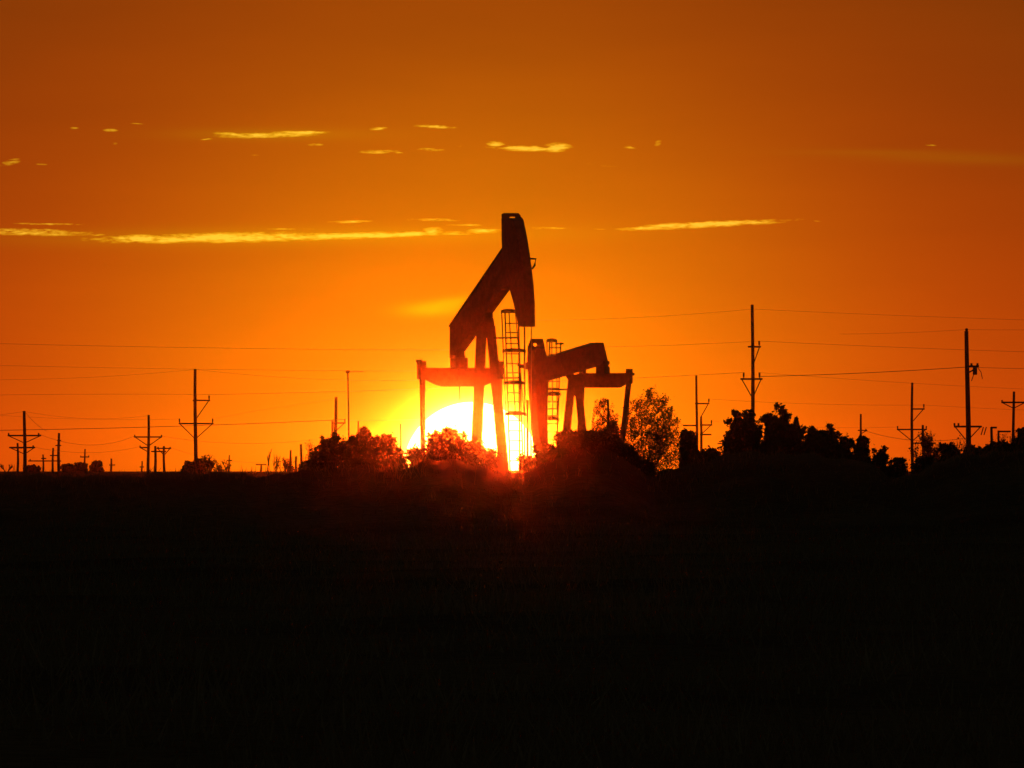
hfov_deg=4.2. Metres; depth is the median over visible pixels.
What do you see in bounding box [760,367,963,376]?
power line
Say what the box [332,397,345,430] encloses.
utility pole
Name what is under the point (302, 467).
bush
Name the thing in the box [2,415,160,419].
power line
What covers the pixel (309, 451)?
shrub
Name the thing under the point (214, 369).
power line
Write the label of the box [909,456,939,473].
bush
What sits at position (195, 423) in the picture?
utility pole
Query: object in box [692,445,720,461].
bush
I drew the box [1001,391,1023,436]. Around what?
utility pole
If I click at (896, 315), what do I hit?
power line
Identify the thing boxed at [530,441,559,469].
bush
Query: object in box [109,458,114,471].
utility pole
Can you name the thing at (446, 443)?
bush
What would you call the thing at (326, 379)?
power line
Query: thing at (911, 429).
utility pole
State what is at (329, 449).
bush
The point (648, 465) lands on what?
bush
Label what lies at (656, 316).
power line
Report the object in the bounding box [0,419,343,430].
power line
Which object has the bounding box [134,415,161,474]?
utility pole
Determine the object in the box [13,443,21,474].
utility pole
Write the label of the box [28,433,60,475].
utility pole
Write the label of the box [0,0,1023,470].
sky
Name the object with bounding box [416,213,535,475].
pumpjack
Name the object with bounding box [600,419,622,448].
bush
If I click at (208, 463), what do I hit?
shrub
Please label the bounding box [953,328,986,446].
utility pole
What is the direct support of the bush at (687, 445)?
on the ground at (624, 481)
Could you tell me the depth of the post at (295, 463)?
1149.91 m
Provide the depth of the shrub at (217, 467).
1299.94 m
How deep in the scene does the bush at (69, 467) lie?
1899.47 m
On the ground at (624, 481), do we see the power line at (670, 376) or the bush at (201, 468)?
the bush at (201, 468)
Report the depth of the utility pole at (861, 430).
1699.89 m
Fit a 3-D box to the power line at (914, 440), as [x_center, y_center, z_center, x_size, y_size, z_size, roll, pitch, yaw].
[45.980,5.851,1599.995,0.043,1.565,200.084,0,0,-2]
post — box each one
[289,450,291,472]
[295,456,296,471]
[300,444,302,463]
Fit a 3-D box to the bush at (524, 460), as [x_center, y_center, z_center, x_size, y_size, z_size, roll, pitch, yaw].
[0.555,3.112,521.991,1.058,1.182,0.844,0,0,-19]
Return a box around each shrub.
[0,463,12,472]
[198,455,214,473]
[213,460,231,471]
[267,449,271,475]
[273,454,279,473]
[278,457,296,473]
[300,439,314,459]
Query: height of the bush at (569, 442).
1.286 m
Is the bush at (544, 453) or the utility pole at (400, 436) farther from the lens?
the utility pole at (400, 436)
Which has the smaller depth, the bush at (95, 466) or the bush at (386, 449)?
the bush at (386, 449)
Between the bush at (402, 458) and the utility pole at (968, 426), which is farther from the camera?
the utility pole at (968, 426)
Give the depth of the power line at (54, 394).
1079.49 m
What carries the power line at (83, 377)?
hanging from the utility pole at (195, 423)
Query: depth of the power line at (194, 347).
934.69 m
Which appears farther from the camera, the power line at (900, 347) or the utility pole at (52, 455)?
the utility pole at (52, 455)
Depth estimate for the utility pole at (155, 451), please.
1149.90 m
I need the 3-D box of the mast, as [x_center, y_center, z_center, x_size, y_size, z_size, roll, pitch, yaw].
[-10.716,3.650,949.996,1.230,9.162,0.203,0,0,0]
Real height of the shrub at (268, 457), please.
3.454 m
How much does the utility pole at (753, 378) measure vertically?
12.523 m
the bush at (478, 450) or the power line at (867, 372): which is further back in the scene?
the power line at (867, 372)
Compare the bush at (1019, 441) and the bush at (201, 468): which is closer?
the bush at (1019, 441)
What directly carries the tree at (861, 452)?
on the ground at (624, 481)
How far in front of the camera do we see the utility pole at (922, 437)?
1049.91 m
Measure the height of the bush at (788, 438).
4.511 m
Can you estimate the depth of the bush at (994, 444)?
539.72 m
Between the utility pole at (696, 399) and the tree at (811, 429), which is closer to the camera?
the tree at (811, 429)
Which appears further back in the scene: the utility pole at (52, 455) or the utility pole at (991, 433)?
the utility pole at (52, 455)
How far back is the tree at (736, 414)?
589.85 m
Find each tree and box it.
[590,398,620,436]
[618,387,682,471]
[723,409,741,437]
[741,409,767,454]
[757,412,772,450]
[767,402,792,434]
[791,416,806,438]
[804,425,821,441]
[824,422,847,450]
[839,435,855,451]
[847,434,874,462]
[908,431,939,462]
[952,435,965,451]
[989,430,1016,441]
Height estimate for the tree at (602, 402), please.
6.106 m
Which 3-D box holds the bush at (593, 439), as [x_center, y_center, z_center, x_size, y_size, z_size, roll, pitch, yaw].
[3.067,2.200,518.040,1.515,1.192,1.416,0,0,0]
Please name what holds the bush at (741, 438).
on the ground at (624, 481)
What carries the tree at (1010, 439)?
on the ground at (624, 481)
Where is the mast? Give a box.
[346,370,363,438]
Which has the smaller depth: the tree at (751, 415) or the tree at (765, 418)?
the tree at (751, 415)
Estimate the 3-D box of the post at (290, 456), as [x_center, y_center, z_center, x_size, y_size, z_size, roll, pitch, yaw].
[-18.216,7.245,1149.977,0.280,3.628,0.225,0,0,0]
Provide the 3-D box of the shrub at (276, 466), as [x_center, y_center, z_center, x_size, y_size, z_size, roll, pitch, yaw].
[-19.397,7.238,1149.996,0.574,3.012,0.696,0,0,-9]
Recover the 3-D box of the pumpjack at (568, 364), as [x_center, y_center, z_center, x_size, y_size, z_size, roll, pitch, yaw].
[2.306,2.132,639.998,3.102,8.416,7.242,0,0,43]
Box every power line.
[0,343,370,349]
[0,365,333,370]
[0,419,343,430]
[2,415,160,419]
[12,370,185,379]
[28,394,208,394]
[164,436,328,443]
[203,370,402,380]
[209,387,457,394]
[560,372,742,381]
[581,309,748,319]
[616,341,750,346]
[760,309,1014,319]
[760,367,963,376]
[766,341,1017,351]
[771,373,1013,388]
[867,431,963,440]
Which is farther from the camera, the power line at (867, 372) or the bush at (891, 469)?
the power line at (867, 372)
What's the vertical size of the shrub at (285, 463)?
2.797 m
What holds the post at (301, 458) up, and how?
on the ground at (624, 481)
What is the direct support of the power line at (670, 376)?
hanging from the utility pole at (753, 378)
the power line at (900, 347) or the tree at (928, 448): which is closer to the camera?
the power line at (900, 347)
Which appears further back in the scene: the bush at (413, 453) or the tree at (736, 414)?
the tree at (736, 414)
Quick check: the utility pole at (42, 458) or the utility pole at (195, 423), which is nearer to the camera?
the utility pole at (195, 423)
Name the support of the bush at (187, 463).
on the ground at (624, 481)
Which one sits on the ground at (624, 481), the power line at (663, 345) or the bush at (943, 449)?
the bush at (943, 449)
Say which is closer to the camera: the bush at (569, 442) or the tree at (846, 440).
the bush at (569, 442)
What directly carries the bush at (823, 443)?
on the ground at (624, 481)
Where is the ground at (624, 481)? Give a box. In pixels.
[0,449,1023,767]
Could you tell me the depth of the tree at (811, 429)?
574.85 m
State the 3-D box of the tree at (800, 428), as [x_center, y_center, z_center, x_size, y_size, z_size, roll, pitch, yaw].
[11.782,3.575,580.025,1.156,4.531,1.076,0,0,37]
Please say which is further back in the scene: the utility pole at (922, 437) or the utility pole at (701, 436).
the utility pole at (701, 436)
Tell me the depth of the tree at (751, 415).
584.94 m
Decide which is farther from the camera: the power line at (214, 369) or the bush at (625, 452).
the power line at (214, 369)
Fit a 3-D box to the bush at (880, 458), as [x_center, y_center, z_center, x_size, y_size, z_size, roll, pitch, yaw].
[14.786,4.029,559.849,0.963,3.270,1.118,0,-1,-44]
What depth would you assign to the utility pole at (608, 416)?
569.96 m
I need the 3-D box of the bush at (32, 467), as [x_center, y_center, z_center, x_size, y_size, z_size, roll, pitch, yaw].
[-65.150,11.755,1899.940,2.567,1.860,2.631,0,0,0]
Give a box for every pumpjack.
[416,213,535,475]
[517,338,634,455]
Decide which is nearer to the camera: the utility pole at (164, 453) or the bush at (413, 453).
the bush at (413, 453)
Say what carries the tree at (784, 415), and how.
on the ground at (624, 481)
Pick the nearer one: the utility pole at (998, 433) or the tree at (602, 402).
the tree at (602, 402)
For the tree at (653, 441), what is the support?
on the ground at (624, 481)
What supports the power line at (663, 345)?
hanging from the utility pole at (753, 378)
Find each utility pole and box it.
[8,411,40,475]
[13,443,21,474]
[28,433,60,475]
[41,454,45,471]
[50,448,56,473]
[80,449,88,462]
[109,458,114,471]
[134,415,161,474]
[151,446,165,471]
[157,446,170,472]
[179,369,213,474]
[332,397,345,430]
[400,423,401,447]
[607,399,609,431]
[683,375,709,447]
[700,404,711,450]
[740,305,762,418]
[858,414,866,434]
[897,383,926,470]
[914,425,935,452]
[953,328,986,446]
[990,427,996,440]
[997,430,1010,440]
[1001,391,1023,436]
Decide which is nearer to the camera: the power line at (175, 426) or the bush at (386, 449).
the bush at (386, 449)
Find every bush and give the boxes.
[27,464,40,471]
[60,463,74,471]
[73,462,88,471]
[89,460,104,471]
[180,460,193,473]
[191,458,204,474]
[298,460,307,470]
[302,430,348,470]
[336,426,380,467]
[361,431,403,469]
[390,453,409,468]
[404,443,424,467]
[420,425,477,465]
[468,438,487,467]
[485,447,502,471]
[515,452,534,472]
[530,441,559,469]
[553,428,581,457]
[578,428,614,450]
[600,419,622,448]
[608,443,640,467]
[638,457,659,476]
[676,428,698,467]
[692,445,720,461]
[718,415,765,454]
[764,418,807,454]
[794,429,853,459]
[867,445,891,472]
[882,457,908,478]
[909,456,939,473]
[934,441,960,461]
[958,444,982,454]
[982,439,1014,453]
[1010,427,1023,450]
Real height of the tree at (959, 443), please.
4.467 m
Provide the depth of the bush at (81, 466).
1899.42 m
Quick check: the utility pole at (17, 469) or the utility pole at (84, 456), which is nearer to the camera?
the utility pole at (17, 469)
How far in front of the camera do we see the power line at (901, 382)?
870.19 m
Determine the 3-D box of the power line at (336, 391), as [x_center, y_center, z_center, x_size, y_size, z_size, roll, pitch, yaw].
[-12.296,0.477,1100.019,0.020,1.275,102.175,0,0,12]
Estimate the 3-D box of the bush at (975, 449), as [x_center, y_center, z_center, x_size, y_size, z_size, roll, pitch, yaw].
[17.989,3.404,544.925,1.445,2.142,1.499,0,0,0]
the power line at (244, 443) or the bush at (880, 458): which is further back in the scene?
the power line at (244, 443)
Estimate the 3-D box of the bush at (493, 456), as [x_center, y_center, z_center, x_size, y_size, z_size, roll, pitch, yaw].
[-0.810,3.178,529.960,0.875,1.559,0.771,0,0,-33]
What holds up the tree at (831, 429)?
on the ground at (624, 481)
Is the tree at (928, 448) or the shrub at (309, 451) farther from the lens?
the shrub at (309, 451)
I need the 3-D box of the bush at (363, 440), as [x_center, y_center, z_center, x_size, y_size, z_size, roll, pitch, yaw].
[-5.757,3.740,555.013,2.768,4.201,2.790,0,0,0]

